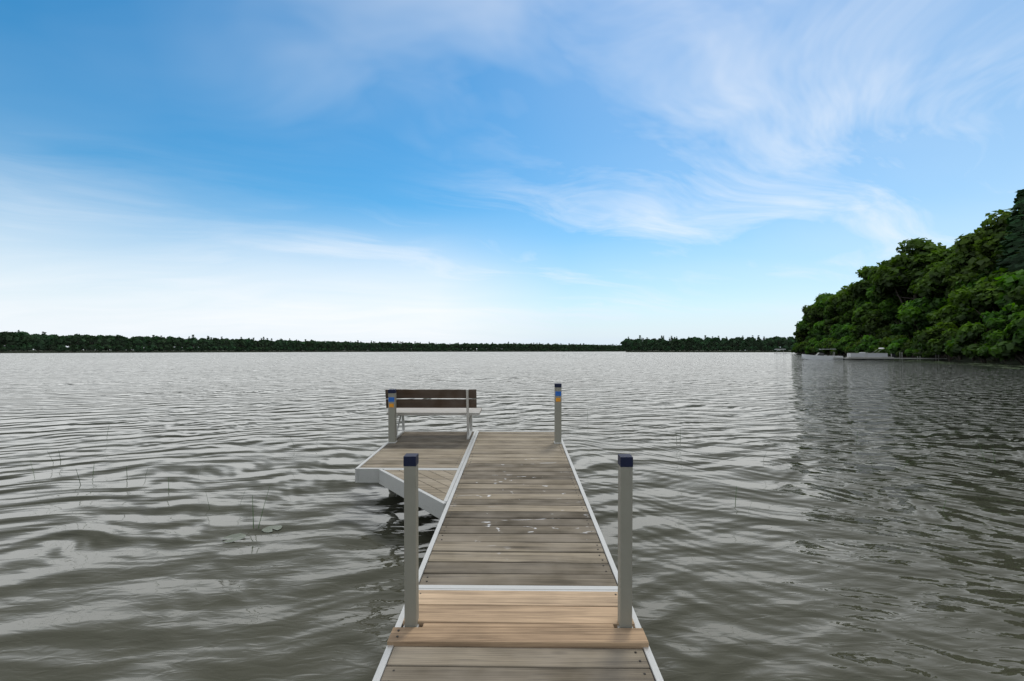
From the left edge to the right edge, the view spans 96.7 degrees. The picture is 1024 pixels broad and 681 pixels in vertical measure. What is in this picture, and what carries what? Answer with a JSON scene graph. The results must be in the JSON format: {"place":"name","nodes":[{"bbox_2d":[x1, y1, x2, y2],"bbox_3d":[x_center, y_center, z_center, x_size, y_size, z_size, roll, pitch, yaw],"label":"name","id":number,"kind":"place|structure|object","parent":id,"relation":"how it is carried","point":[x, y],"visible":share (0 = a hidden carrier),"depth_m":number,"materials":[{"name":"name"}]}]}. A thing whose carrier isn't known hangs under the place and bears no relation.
{"place":"outdoors","nodes":[
{"label":"outdoors","id":0,"kind":"place"},
{"bbox_2d":[0,350,625,352],"bbox_3d":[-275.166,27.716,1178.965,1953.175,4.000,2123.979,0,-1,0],"label":"terrain","id":1,"kind":"structure","parent":0,"point":[68,351],"depth_m":512.56,"materials":[{"name":"green plant"}]},
{"bbox_2d":[0,330,630,352],"bbox_3d":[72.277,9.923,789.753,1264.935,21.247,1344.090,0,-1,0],"label":"trees","id":2,"kind":"object","parent":1,"relation":"on","point":[21,341],"visible":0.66,"depth_m":525.42,"materials":[{"name":"green plant"}]},
{"bbox_2d":[0,352,1023,680],"bbox_3d":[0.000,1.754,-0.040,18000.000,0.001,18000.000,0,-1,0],"label":"lake water","id":3,"kind":"structure","parent":0,"point":[844,546],"depth_m":5.13,"materials":[{"name":"grey liquid"}]},
{"bbox_2d":[388,383,632,627],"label":"dock posts","id":4,"kind":"object","parent":3,"relation":"in","point":[411,535],"visible":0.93,"depth_m":2.22,"materials":[{"name":"grey metal"}]},
{"bbox_2d":[355,431,663,680],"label":"dock frame","id":5,"kind":"object","parent":4,"relation":"attached to","point":[366,475],"visible":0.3,"depth_m":2.79,"materials":[{"name":"silver metal"}]},
{"bbox_2d":[379,469,459,518],"bbox_3d":[-0.991,1.460,4.384,0.870,0.154,0.986,0,1,1],"label":"dock corner frame","id":6,"kind":"object","parent":5,"relation":"attached to","point":[431,504],"visible":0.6,"depth_m":4.28,"materials":[{"name":"silver metal"}]},
{"bbox_2d":[385,470,456,500],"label":"dock corner planks","id":7,"kind":"object","parent":6,"relation":"on","point":[436,483],"visible":0.63,"depth_m":4.53,"materials":[{"name":"wood"}]},
{"bbox_2d":[360,432,653,680],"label":"dock planks","id":8,"kind":"object","parent":5,"relation":"on","point":[519,515],"visible":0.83,"depth_m":2.70,"materials":[{"name":"wood"}]},
{"bbox_2d":[385,389,481,438],"bbox_3d":[-1.089,1.004,6.433,1.285,0.702,0.565,0,1,1],"label":"bench","id":9,"kind":"object","parent":8,"relation":"on","point":[467,406],"visible":0.77,"depth_m":6.22,"materials":[{"name":"wood"}]},
{"bbox_2d":[364,437,645,674],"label":"dock screws","id":10,"kind":"object","parent":8,"relation":"on","point":[397,636],"visible":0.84,"depth_m":3.12,"materials":[{"name":"metal"}]},
{"bbox_2d":[388,441,632,627],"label":"brackets","id":11,"kind":"object","parent":4,"relation":"attached to","point":[554,443],"visible":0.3,"depth_m":6.00,"materials":[{"name":"metal"}]},
{"bbox_2d":[802,349,844,359],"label":"motor boat","id":12,"kind":"object","parent":3,"relation":"on","point":[819,356],"visible":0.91,"depth_m":90.41,"materials":[{"name":"plastic"}]},
{"bbox_2d":[845,348,894,359],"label":"pontoon boat","id":13,"kind":"object","parent":3,"relation":"on","point":[864,355],"visible":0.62,"depth_m":87.71,"materials":[{"name":"metal"}]},
{"bbox_2d":[833,352,946,360],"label":"neighbour dock","id":14,"kind":"object","parent":3,"relation":"in","point":[884,358],"visible":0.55,"depth_m":85.65,"materials":[{"name":"wood"}]},
{"bbox_2d":[894,359,1023,368],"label":"shoreline rocks","id":15,"kind":"object","parent":3,"relation":"on","point":[969,363],"visible":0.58,"depth_m":63.16,"materials":[{"name":"green"}]},
{"bbox_2d":[0,0,1023,349],"label":"sky","id":16,"kind":"structure","parent":0,"point":[595,172],"materials":[{"name":"blue"}]},
{"bbox_2d":[626,350,790,351],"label":"shoreline","id":17,"kind":"structure","parent":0,"point":[709,351],"depth_m":562.54,"materials":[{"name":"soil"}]},
{"bbox_2d":[620,335,797,351],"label":"headland trees","id":18,"kind":"object","parent":17,"relation":"on","point":[712,344],"visible":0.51,"depth_m":559.01,"materials":[{"name":"green plant"}]},
{"bbox_2d":[803,351,1023,363],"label":"terrain","id":19,"kind":"structure","parent":0,"point":[967,359],"depth_m":74.62,"materials":[{"name":"soil"}]},
{"bbox_2d":[791,189,1023,363],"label":"trees","id":20,"kind":"object","parent":19,"relation":"on","point":[921,298],"visible":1,"depth_m":89.91,"materials":[{"name":"green plant"}]},
{"label":"ground","id":21,"kind":"structure","parent":0,"visible":0},
{"bbox_2d":[30,415,994,541],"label":"water plants","id":22,"kind":"object","parent":21,"relation":"on","point":[238,536],"visible":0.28,"depth_m":4.51,"materials":[{"name":"plant"}]}
]}

